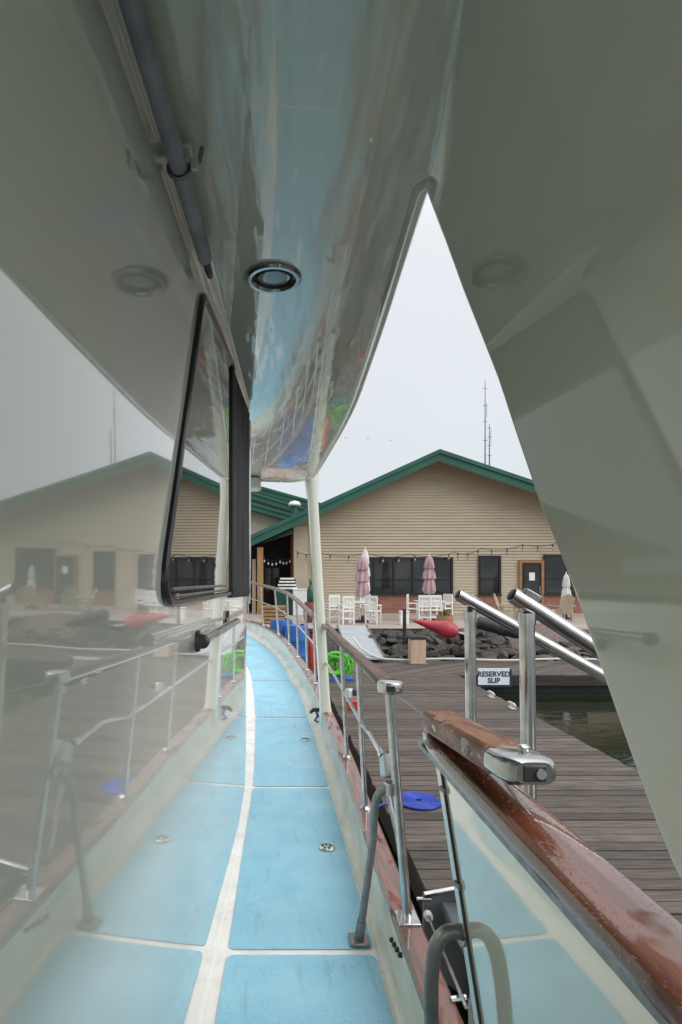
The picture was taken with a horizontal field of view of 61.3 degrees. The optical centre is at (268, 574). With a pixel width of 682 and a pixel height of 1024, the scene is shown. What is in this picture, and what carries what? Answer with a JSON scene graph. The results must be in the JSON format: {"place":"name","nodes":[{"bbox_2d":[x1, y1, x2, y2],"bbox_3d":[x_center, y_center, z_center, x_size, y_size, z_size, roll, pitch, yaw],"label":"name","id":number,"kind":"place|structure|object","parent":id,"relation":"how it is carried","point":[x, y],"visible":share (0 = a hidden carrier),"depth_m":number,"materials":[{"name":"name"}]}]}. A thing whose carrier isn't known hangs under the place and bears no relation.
{"place":"outdoors","nodes":[
{"label":"outdoors","id":0,"kind":"place"},
{"bbox_2d":[303,602,313,622],"bbox_3d":[1.540,1.385,21.000,0.540,0.750,0.535,0,0,0],"label":"barrel","id":1,"kind":"object","parent":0,"point":[310,605],"visible":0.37,"depth_m":20.77,"materials":[{"name":"red plastic"}]},
{"bbox_2d":[307,579,312,601],"bbox_3d":[1.540,0.580,21.000,0.280,0.850,0.276,0,0,0],"label":"green bottle","id":2,"kind":"object","parent":1,"relation":"on","point":[310,593],"visible":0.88,"depth_m":20.89,"materials":[{"name":"glass"}]},
{"bbox_2d":[308,631,316,668],"bbox_3d":[1.119,1.920,14.600,0.380,0.960,0.376,0,0,0],"label":"orange canister","id":3,"kind":"object","parent":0,"point":[310,656],"visible":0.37,"depth_m":14.43,"materials":[{"name":"red plastic"}]},
{"bbox_2d":[261,195,531,502],"label":"sky","id":4,"kind":"structure","parent":0,"point":[423,392],"materials":[{"name":"white"}]},
{"bbox_2d":[246,613,587,629],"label":"patio","id":5,"kind":"structure","parent":0,"point":[389,620],"depth_m":21.80,"materials":[{"name":"beige concrete"}]},
{"bbox_2d":[262,605,285,622],"bbox_3d":[0.171,1.430,20.500,0.850,0.620,0.500,0,0,0],"label":"wooden planter","id":6,"kind":"object","parent":5,"relation":"on","point":[269,612],"visible":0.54,"depth_m":20.25,"materials":[{"name":"wood"}]},
{"bbox_2d":[276,578,296,614],"bbox_3d":[0.792,0.953,25.000,0.950,1.615,0.500,0,0,0],"label":"grill cart","id":7,"kind":"object","parent":5,"relation":"on","point":[288,584],"visible":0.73,"depth_m":24.75,"materials":[{"name":"green paint"}]},
{"bbox_2d":[292,589,306,615],"bbox_3d":[1.394,1.188,24.600,0.760,1.145,0.540,0,0,0],"label":"white cabinet","id":8,"kind":"object","parent":5,"relation":"on","point":[300,594],"visible":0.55,"depth_m":24.35,"materials":[{"name":"plastic"}]},
{"bbox_2d":[324,595,339,621],"bbox_3d":[2.350,1.255,21.200,0.490,1.010,0.460,0,0,-20],"label":"dining chair","id":9,"kind":"object","parent":5,"relation":"on","point":[334,605],"visible":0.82,"depth_m":21.01,"materials":[{"name":"white paint"}]},
{"bbox_2d":[337,596,354,624],"bbox_3d":[2.757,1.255,20.300,0.490,1.010,0.460,0,0,-15],"label":"dining chair","id":10,"kind":"object","parent":5,"relation":"on","point":[345,604],"visible":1,"depth_m":20.12,"materials":[{"name":"white paint"}]},
{"bbox_2d":[336,625,385,659],"bbox_3d":[2.702,1.980,17.100,1.076,0.680,3.211,0,0,0],"label":"gangway","id":11,"kind":"object","parent":5,"relation":"on","point":[359,634],"visible":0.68,"depth_m":17.18,"materials":[{"name":"metal"}]},
{"bbox_2d":[348,601,374,622],"bbox_3d":[3.376,1.383,21.100,0.970,0.755,0.980,0,0,0],"label":"patio table","id":12,"kind":"object","parent":5,"relation":"on","point":[351,613],"visible":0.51,"depth_m":20.72,"materials":[{"name":"white paint"}]},
{"bbox_2d":[355,554,369,622],"bbox_3d":[3.464,0.506,21.100,0.552,2.508,0.552,0,0,0],"label":"patio umbrella","id":13,"kind":"object","parent":5,"relation":"on","point":[362,579],"visible":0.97,"depth_m":20.97,"materials":[{"name":"pink fabric"}]},
{"bbox_2d":[359,547,370,619],"bbox_3d":[3.789,0.336,22.400,0.520,2.848,0.512,0,0,0],"label":"patio umbrella","id":14,"kind":"object","parent":5,"relation":"on","point":[365,554],"visible":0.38,"depth_m":22.32,"materials":[{"name":"white fabric"}]},
{"bbox_2d":[360,595,375,619],"bbox_3d":[3.813,1.255,22.000,0.490,1.010,0.460,0,0,-20],"label":"dining chair","id":15,"kind":"object","parent":5,"relation":"on","point":[374,615],"visible":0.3,"depth_m":22.09,"materials":[{"name":"white paint"}]},
{"bbox_2d":[364,596,380,624],"bbox_3d":[3.722,1.255,20.300,0.490,1.010,0.460,0,0,30],"label":"dining chair","id":16,"kind":"object","parent":5,"relation":"on","point":[367,605],"visible":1,"depth_m":20.16,"materials":[{"name":"white paint"}]},
{"bbox_2d":[308,628,476,631],"bbox_3d":[1.150,1.875,18.430,12.300,0.250,0.140,0,0,0],"label":"patio edging","id":17,"kind":"object","parent":5,"relation":"attached to","point":[385,629],"visible":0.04,"depth_m":18.38,"materials":[{"name":"beige concrete"}]},
{"bbox_2d":[398,611,409,624],"bbox_3d":[4.750,1.520,20.000,0.340,0.480,0.290,0,0,0],"label":"utility box","id":18,"kind":"object","parent":5,"relation":"on","point":[401,617],"visible":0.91,"depth_m":19.88,"materials":[{"name":"white paint"}]},
{"bbox_2d":[406,594,417,618],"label":"dining chair","id":19,"kind":"object","parent":5,"relation":"on","point":[407,603],"visible":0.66,"depth_m":21.45,"materials":[{"name":"white paint"}]},
{"bbox_2d":[246,449,582,613],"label":"clubhouse","id":20,"kind":"structure","parent":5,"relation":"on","point":[436,503],"depth_m":25.98,"materials":[{"name":"beige wood"}]},
{"bbox_2d":[265,568,270,591],"bbox_3d":[-0.043,0.260,28.488,0.340,1.200,0.085,0,0,0],"label":"porch window","id":21,"kind":"structure","parent":20,"relation":"in","point":[267,570],"depth_m":28.44,"materials":[{"name":"black glass"}]},
{"bbox_2d":[272,568,278,591],"bbox_3d":[0.347,0.260,28.488,0.340,1.200,0.085,0,0,0],"label":"porch window","id":22,"kind":"structure","parent":20,"relation":"in","point":[275,571],"depth_m":28.44,"materials":[{"name":"black glass"}]},
{"bbox_2d":[263,555,291,565],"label":"porch lights","id":23,"kind":"object","parent":20,"relation":"hanging from","point":[276,561],"visible":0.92,"depth_m":26.48,"materials":[{"name":"white glass"}]},
{"bbox_2d":[368,557,453,595],"bbox_3d":[6.402,0.088,25.915,4.025,1.735,0.150,0,0,0],"label":"window","id":24,"kind":"structure","parent":20,"relation":"in","point":[390,577],"depth_m":25.95,"materials":[{"name":"black glass"}]},
{"bbox_2d":[296,543,555,561],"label":"string lights","id":25,"kind":"object","parent":20,"relation":"hanging from","point":[522,549],"visible":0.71,"depth_m":25.64,"materials":[{"name":"black rubber"}]},
{"bbox_2d":[478,556,501,595],"bbox_3d":[10.064,0.044,25.915,1.078,1.822,0.150,0,0,0],"label":"window","id":26,"kind":"structure","parent":20,"relation":"in","point":[489,567],"depth_m":25.95,"materials":[{"name":"black glass"}]},
{"bbox_2d":[518,560,543,604],"bbox_3d":[11.960,0.555,25.930,1.127,2.410,0.140,0,0,0],"label":"door","id":27,"kind":"structure","parent":20,"relation":"in","point":[531,572],"depth_m":25.91,"materials":[{"name":"black metal"}]},
{"bbox_2d":[543,555,576,595],"bbox_3d":[13.498,0.023,25.915,2.010,1.865,0.150,0,0,0],"label":"window","id":28,"kind":"structure","parent":20,"relation":"in","point":[555,569],"depth_m":25.95,"materials":[{"name":"black glass"}]},
{"bbox_2d":[416,595,431,619],"bbox_3d":[5.678,1.255,20.900,0.490,1.010,0.460,0,0,2],"label":"dining chair","id":29,"kind":"object","parent":5,"relation":"on","point":[424,597],"visible":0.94,"depth_m":20.69,"materials":[{"name":"white paint"}]},
{"bbox_2d":[422,554,435,620],"bbox_3d":[6.168,0.475,21.900,0.520,2.570,0.518,0,0,0],"label":"patio umbrella","id":30,"kind":"object","parent":5,"relation":"on","point":[429,578],"visible":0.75,"depth_m":21.77,"materials":[{"name":"pink fabric"}]},
{"bbox_2d":[413,600,445,619],"bbox_3d":[6.168,1.383,21.900,0.970,0.755,0.980,0,0,0],"label":"patio table","id":31,"kind":"object","parent":5,"relation":"on","point":[432,602],"visible":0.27,"depth_m":21.50,"materials":[{"name":"white paint"}]},
{"bbox_2d":[425,595,441,620],"bbox_3d":[6.072,1.255,21.000,0.490,1.010,0.460,0,0,-5],"label":"dining chair","id":32,"kind":"object","parent":5,"relation":"on","point":[439,604],"visible":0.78,"depth_m":20.80,"materials":[{"name":"white paint"}]},
{"bbox_2d":[436,610,452,622],"bbox_3d":[6.060,1.482,19.600,0.560,0.556,0.556,0,0,0],"label":"wicker planter","id":33,"kind":"object","parent":5,"relation":"on","point":[446,616],"visible":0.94,"depth_m":19.42,"materials":[{"name":"brown wicker"}]},
{"bbox_2d":[438,594,452,614],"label":"dining chair","id":34,"kind":"object","parent":5,"relation":"on","point":[448,598],"visible":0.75,"depth_m":22.01,"materials":[{"name":"white paint"}]},
{"bbox_2d":[493,593,517,619],"bbox_3d":[9.093,1.238,21.816,0.902,1.045,0.810,0,0,30],"label":"adirondack chair","id":35,"kind":"object","parent":5,"relation":"on","point":[500,607],"visible":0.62,"depth_m":21.72,"materials":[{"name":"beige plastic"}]},
{"bbox_2d":[545,594,575,620],"bbox_3d":[11.091,1.238,21.569,0.810,1.045,0.902,0,0,-5],"label":"adirondack chair","id":36,"kind":"object","parent":5,"relation":"on","point":[565,606],"visible":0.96,"depth_m":21.29,"materials":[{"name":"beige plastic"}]},
{"bbox_2d":[561,572,573,619],"bbox_3d":[11.756,0.821,22.500,0.520,1.878,0.512,0,0,0],"label":"patio umbrella","id":37,"kind":"object","parent":5,"relation":"on","point":[566,590],"visible":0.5,"depth_m":22.41,"materials":[{"name":"white fabric"}]},
{"bbox_2d":[308,629,594,660],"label":"bank","id":38,"kind":"structure","parent":0,"point":[331,643],"depth_m":17.19,"materials":[{"name":"grey stone"}]},
{"bbox_2d":[368,634,380,640],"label":"boulder","id":39,"kind":"object","parent":38,"relation":"on","point":[377,636],"visible":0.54,"depth_m":17.33,"materials":[{"name":"grey stone"}]},
{"bbox_2d":[375,632,386,637],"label":"boulder","id":40,"kind":"object","parent":38,"relation":"on","point":[383,635],"visible":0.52,"depth_m":17.60,"materials":[{"name":"grey stone"}]},
{"bbox_2d":[377,637,386,644],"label":"boulder","id":41,"kind":"object","parent":38,"relation":"on","point":[381,641],"visible":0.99,"depth_m":17.22,"materials":[{"name":"grey stone"}]},
{"bbox_2d":[384,630,397,638],"bbox_3d":[3.751,1.909,17.674,0.473,0.346,0.439,0,0,30],"label":"boulder","id":42,"kind":"object","parent":38,"relation":"on","point":[392,634],"visible":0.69,"depth_m":17.59,"materials":[{"name":"grey stone"}]},
{"bbox_2d":[386,638,398,644],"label":"boulder","id":43,"kind":"object","parent":38,"relation":"on","point":[392,641],"visible":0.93,"depth_m":17.12,"materials":[{"name":"grey stone"}]},
{"bbox_2d":[388,654,398,660],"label":"boulder","id":44,"kind":"object","parent":38,"relation":"on","point":[395,656],"visible":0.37,"depth_m":16.09,"materials":[{"name":"grey stone"}]},
{"bbox_2d":[386,644,405,655],"bbox_3d":[3.740,2.237,16.597,0.566,0.446,0.528,0,0,-12],"label":"boulder","id":45,"kind":"object","parent":38,"relation":"on","point":[395,649],"visible":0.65,"depth_m":16.46,"materials":[{"name":"grey stone"}]},
{"bbox_2d":[397,631,402,638],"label":"boulder","id":46,"kind":"object","parent":38,"relation":"on","point":[400,634],"visible":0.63,"depth_m":17.60,"materials":[{"name":"grey stone"}]},
{"bbox_2d":[400,650,407,656],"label":"boulder","id":47,"kind":"object","parent":38,"relation":"on","point":[403,653],"visible":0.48,"depth_m":16.39,"materials":[{"name":"grey stone"}]},
{"bbox_2d":[403,609,405,644],"bbox_3d":[4.147,1.634,17.400,0.120,1.160,0.114,0,0,0],"label":"timber post","id":48,"kind":"object","parent":38,"relation":"on","point":[404,626],"visible":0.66,"depth_m":17.35,"materials":[{"name":"brown wood"}]},
{"bbox_2d":[422,630,434,638],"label":"boulder","id":49,"kind":"object","parent":38,"relation":"on","point":[430,634],"visible":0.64,"depth_m":17.66,"materials":[{"name":"grey stone"}]},
{"bbox_2d":[426,636,434,643],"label":"boulder","id":50,"kind":"object","parent":38,"relation":"on","point":[429,640],"visible":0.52,"depth_m":17.30,"materials":[{"name":"grey stone"}]},
{"bbox_2d":[427,650,443,660],"bbox_3d":[4.759,2.349,16.281,0.467,0.402,0.400,-11,-18,-8],"label":"boulder","id":51,"kind":"object","parent":38,"relation":"on","point":[433,654],"visible":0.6,"depth_m":16.17,"materials":[{"name":"grey stone"}]},
{"bbox_2d":[433,637,443,643],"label":"boulder","id":52,"kind":"object","parent":38,"relation":"on","point":[437,640],"visible":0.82,"depth_m":17.22,"materials":[{"name":"grey stone"}]},
{"bbox_2d":[414,619,463,637],"bbox_3d":[4.893,1.533,16.088,1.494,0.514,0.509,0,0,0],"label":"nun buoy","id":53,"kind":"object","parent":38,"relation":"on","point":[446,629],"visible":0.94,"depth_m":15.96,"materials":[{"name":"red paint"}]},
{"bbox_2d":[433,643,449,655],"bbox_3d":[5.013,2.211,16.730,0.524,0.372,0.531,0,0,0],"label":"boulder","id":54,"kind":"object","parent":38,"relation":"on","point":[441,649],"visible":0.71,"depth_m":16.49,"materials":[{"name":"grey stone"}]},
{"bbox_2d":[441,655,454,660],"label":"boulder","id":55,"kind":"object","parent":38,"relation":"on","point":[448,656],"visible":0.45,"depth_m":16.18,"materials":[{"name":"grey stone"}]},
{"bbox_2d":[446,635,460,642],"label":"boulder","id":56,"kind":"object","parent":38,"relation":"on","point":[456,639],"visible":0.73,"depth_m":17.28,"materials":[{"name":"grey stone"}]},
{"bbox_2d":[450,646,464,656],"bbox_3d":[5.460,2.230,16.603,0.513,0.358,0.483,0,0,-42],"label":"boulder","id":57,"kind":"object","parent":38,"relation":"on","point":[456,651],"visible":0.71,"depth_m":16.44,"materials":[{"name":"grey stone"}]},
{"bbox_2d":[352,636,598,660],"bbox_3d":[7.133,2.075,15.525,9.638,0.552,1.049,0,0,7],"label":"water pipe","id":58,"kind":"object","parent":38,"relation":"on","point":[359,645],"visible":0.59,"depth_m":15.43,"materials":[{"name":"white plastic"}]},
{"bbox_2d":[476,648,482,654],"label":"boulder","id":59,"kind":"object","parent":38,"relation":"on","point":[478,651],"visible":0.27,"depth_m":16.60,"materials":[{"name":"grey stone"}]},
{"bbox_2d":[476,632,482,637],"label":"boulder","id":60,"kind":"object","parent":38,"relation":"on","point":[479,634],"visible":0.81,"depth_m":17.70,"materials":[{"name":"grey stone"}]},
{"bbox_2d":[477,644,487,648],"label":"boulder","id":61,"kind":"object","parent":38,"relation":"on","point":[481,646],"visible":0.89,"depth_m":16.87,"materials":[{"name":"grey stone"}]},
{"bbox_2d":[483,656,496,661],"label":"boulder","id":62,"kind":"object","parent":38,"relation":"on","point":[491,657],"visible":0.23,"depth_m":15.82,"materials":[{"name":"grey stone"}]},
{"bbox_2d":[482,653,497,657],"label":"boulder","id":63,"kind":"object","parent":38,"relation":"on","point":[491,654],"visible":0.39,"depth_m":16.21,"materials":[{"name":"grey stone"}]},
{"bbox_2d":[485,631,498,637],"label":"boulder","id":64,"kind":"object","parent":38,"relation":"on","point":[488,634],"visible":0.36,"depth_m":17.56,"materials":[{"name":"grey stone"}]},
{"bbox_2d":[487,636,504,644],"bbox_3d":[6.848,2.013,17.205,0.580,0.243,0.527,-18,9,16],"label":"boulder","id":65,"kind":"object","parent":38,"relation":"on","point":[496,640],"visible":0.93,"depth_m":17.11,"materials":[{"name":"grey stone"}]},
{"bbox_2d":[476,616,518,638],"bbox_3d":[6.530,1.502,16.151,1.267,0.605,0.410,0,0,14],"label":"can buoy","id":66,"kind":"object","parent":38,"relation":"on","point":[486,624],"visible":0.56,"depth_m":16.05,"materials":[{"name":"black paint"}]},
{"bbox_2d":[496,645,506,648],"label":"boulder","id":67,"kind":"object","parent":38,"relation":"on","point":[501,646],"visible":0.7,"depth_m":16.89,"materials":[{"name":"grey stone"}]},
{"bbox_2d":[496,650,508,658],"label":"boulder","id":68,"kind":"object","parent":38,"relation":"on","point":[502,653],"visible":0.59,"depth_m":16.21,"materials":[{"name":"grey stone"}]},
{"bbox_2d":[502,648,518,656],"bbox_3d":[7.020,2.287,16.467,0.600,0.340,0.545,21,-5,35],"label":"boulder","id":69,"kind":"object","parent":38,"relation":"on","point":[511,652],"visible":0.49,"depth_m":16.34,"materials":[{"name":"grey stone"}]},
{"bbox_2d":[508,642,518,649],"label":"boulder","id":70,"kind":"object","parent":38,"relation":"on","point":[514,645],"visible":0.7,"depth_m":16.87,"materials":[{"name":"grey stone"}]},
{"bbox_2d":[535,648,547,654],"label":"boulder","id":71,"kind":"object","parent":38,"relation":"on","point":[540,651],"visible":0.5,"depth_m":16.53,"materials":[{"name":"grey stone"}]},
{"bbox_2d":[505,623,581,649],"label":"gravel","id":72,"kind":"structure","parent":38,"relation":"on","point":[545,631],"depth_m":17.32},
{"bbox_2d":[535,654,554,660],"bbox_3d":[7.777,2.401,16.110,0.597,0.294,0.386,-4,23,10],"label":"boulder","id":73,"kind":"object","parent":38,"relation":"on","point":[543,656],"visible":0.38,"depth_m":16.04,"materials":[{"name":"grey stone"}]},
{"bbox_2d":[558,641,569,647],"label":"boulder","id":74,"kind":"object","parent":38,"relation":"on","point":[565,644],"visible":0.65,"depth_m":16.84,"materials":[{"name":"grey stone"}]},
{"bbox_2d":[570,648,580,655],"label":"boulder","id":75,"kind":"object","parent":38,"relation":"on","point":[575,651],"visible":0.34,"depth_m":16.22,"materials":[{"name":"grey stone"}]},
{"bbox_2d":[580,652,591,656],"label":"boulder","id":76,"kind":"object","parent":38,"relation":"on","point":[585,654],"visible":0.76,"depth_m":16.46,"materials":[{"name":"grey stone"}]},
{"bbox_2d":[483,388,486,463],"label":"antenna mast","id":77,"kind":"object","parent":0,"point":[485,421],"visible":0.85,"depth_m":59.97,"materials":[{"name":"grey metal"}]},
{"bbox_2d":[487,424,491,464],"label":"antenna mast","id":78,"kind":"object","parent":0,"point":[489,445],"visible":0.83,"depth_m":59.95,"materials":[{"name":"grey metal"}]},
{"bbox_2d":[367,692,637,1023],"bbox_3d":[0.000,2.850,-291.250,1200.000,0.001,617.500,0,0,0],"label":"water","id":79,"kind":"structure","parent":0,"point":[591,719],"depth_m":11.11,"materials":[{"name":"green liquid"}]},
{"bbox_2d":[0,0,681,1023],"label":"yacht","id":80,"kind":"object","parent":79,"relation":"on","point":[210,212],"visible":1,"depth_m":0.88,"materials":[{"name":"white paint"}]},
{"bbox_2d":[161,293,235,606],"bbox_3d":[-0.177,-0.380,1.700,0.025,0.920,1.212,0,0,3],"label":"cabin window","id":81,"kind":"structure","parent":80,"relation":"in","point":[196,561],"depth_m":1.55,"materials":[{"name":"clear glass"}]},
{"bbox_2d":[231,369,249,597],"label":"window cover","id":82,"kind":"structure","parent":80,"relation":"in","point":[241,429],"depth_m":2.51,"materials":[{"name":"black fabric"}]},
{"bbox_2d":[310,661,609,691],"bbox_3d":[8.500,2.643,14.675,35.000,0.493,2.150,0,0,0],"label":"cross dock","id":83,"kind":"object","parent":79,"relation":"on","point":[559,676],"visible":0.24,"depth_m":13.94,"materials":[{"name":"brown wood"}]},
{"bbox_2d":[270,618,292,636],"bbox_3d":[0.323,1.775,14.900,0.618,1.250,0.618,0,0,0],"label":"plastic drum","id":84,"kind":"object","parent":83,"relation":"on","point":[282,623],"visible":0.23,"depth_m":14.63,"materials":[{"name":"blue plastic"}]},
{"bbox_2d":[285,624,308,662],"bbox_3d":[0.696,1.825,14.400,0.618,1.150,0.618,0,0,0],"label":"plastic drum","id":85,"kind":"object","parent":83,"relation":"on","point":[302,647],"visible":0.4,"depth_m":14.13,"materials":[{"name":"blue plastic"}]},
{"bbox_2d":[405,635,428,664],"bbox_3d":[4.004,2.025,15.400,0.520,0.750,0.460,0,0,0],"label":"power pedestal","id":86,"kind":"object","parent":83,"relation":"on","point":[416,649],"visible":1,"depth_m":15.22,"materials":[{"name":"beige wood"}]},
{"bbox_2d":[478,667,511,686],"bbox_3d":[5.364,2.437,13.525,0.820,0.477,0.079,0,0,0],"label":"reserved sign","id":87,"kind":"object","parent":83,"relation":"attached to","point":[495,677],"visible":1,"depth_m":13.49,"materials":[{"name":"metal"}]},
{"bbox_2d":[329,675,681,1011],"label":"finger dock","id":88,"kind":"object","parent":79,"relation":"on","point":[597,800],"visible":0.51,"depth_m":6.41,"materials":[{"name":"brown wood"}]},
{"bbox_2d":[327,646,353,680],"bbox_3d":[1.539,2.026,13.024,0.813,0.753,0.408,0,0,0],"label":"green hose coil","id":89,"kind":"object","parent":88,"relation":"on","point":[334,655],"visible":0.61,"depth_m":12.94,"materials":[{"name":"plastic"}]},
{"bbox_2d":[346,699,357,709],"bbox_3d":[1.496,2.328,10.200,0.310,0.145,0.210,0,0,0],"label":"red tool box","id":90,"kind":"object","parent":88,"relation":"on","point":[354,702],"visible":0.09,"depth_m":10.10,"materials":[{"name":"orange plastic"}]},
{"bbox_2d":[379,791,440,809],"bbox_3d":[1.437,2.380,5.994,0.750,0.025,0.460,0,0,0],"label":"blue hose coil","id":91,"kind":"object","parent":88,"relation":"on","point":[426,801],"visible":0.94,"depth_m":5.94,"materials":[{"name":"plastic"}]},
{"bbox_2d":[487,690,494,697],"bbox_3d":[4.360,2.344,11.163,0.080,0.112,0.345,0,0,0],"label":"dock cleat","id":92,"kind":"object","parent":88,"relation":"on","point":[491,693],"visible":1,"depth_m":11.12,"materials":[{"name":"white metal"}]},
{"bbox_2d":[507,701,516,708],"bbox_3d":[4.360,2.344,10.213,0.080,0.112,0.345,0,0,0],"label":"dock cleat","id":93,"kind":"object","parent":88,"relation":"on","point":[511,705],"visible":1,"depth_m":10.21,"materials":[{"name":"white metal"}]},
{"bbox_2d":[416,588,606,1023],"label":"boarding stairs","id":94,"kind":"structure","parent":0,"point":[439,907],"depth_m":2.18,"materials":[{"name":"metal"}]}
]}

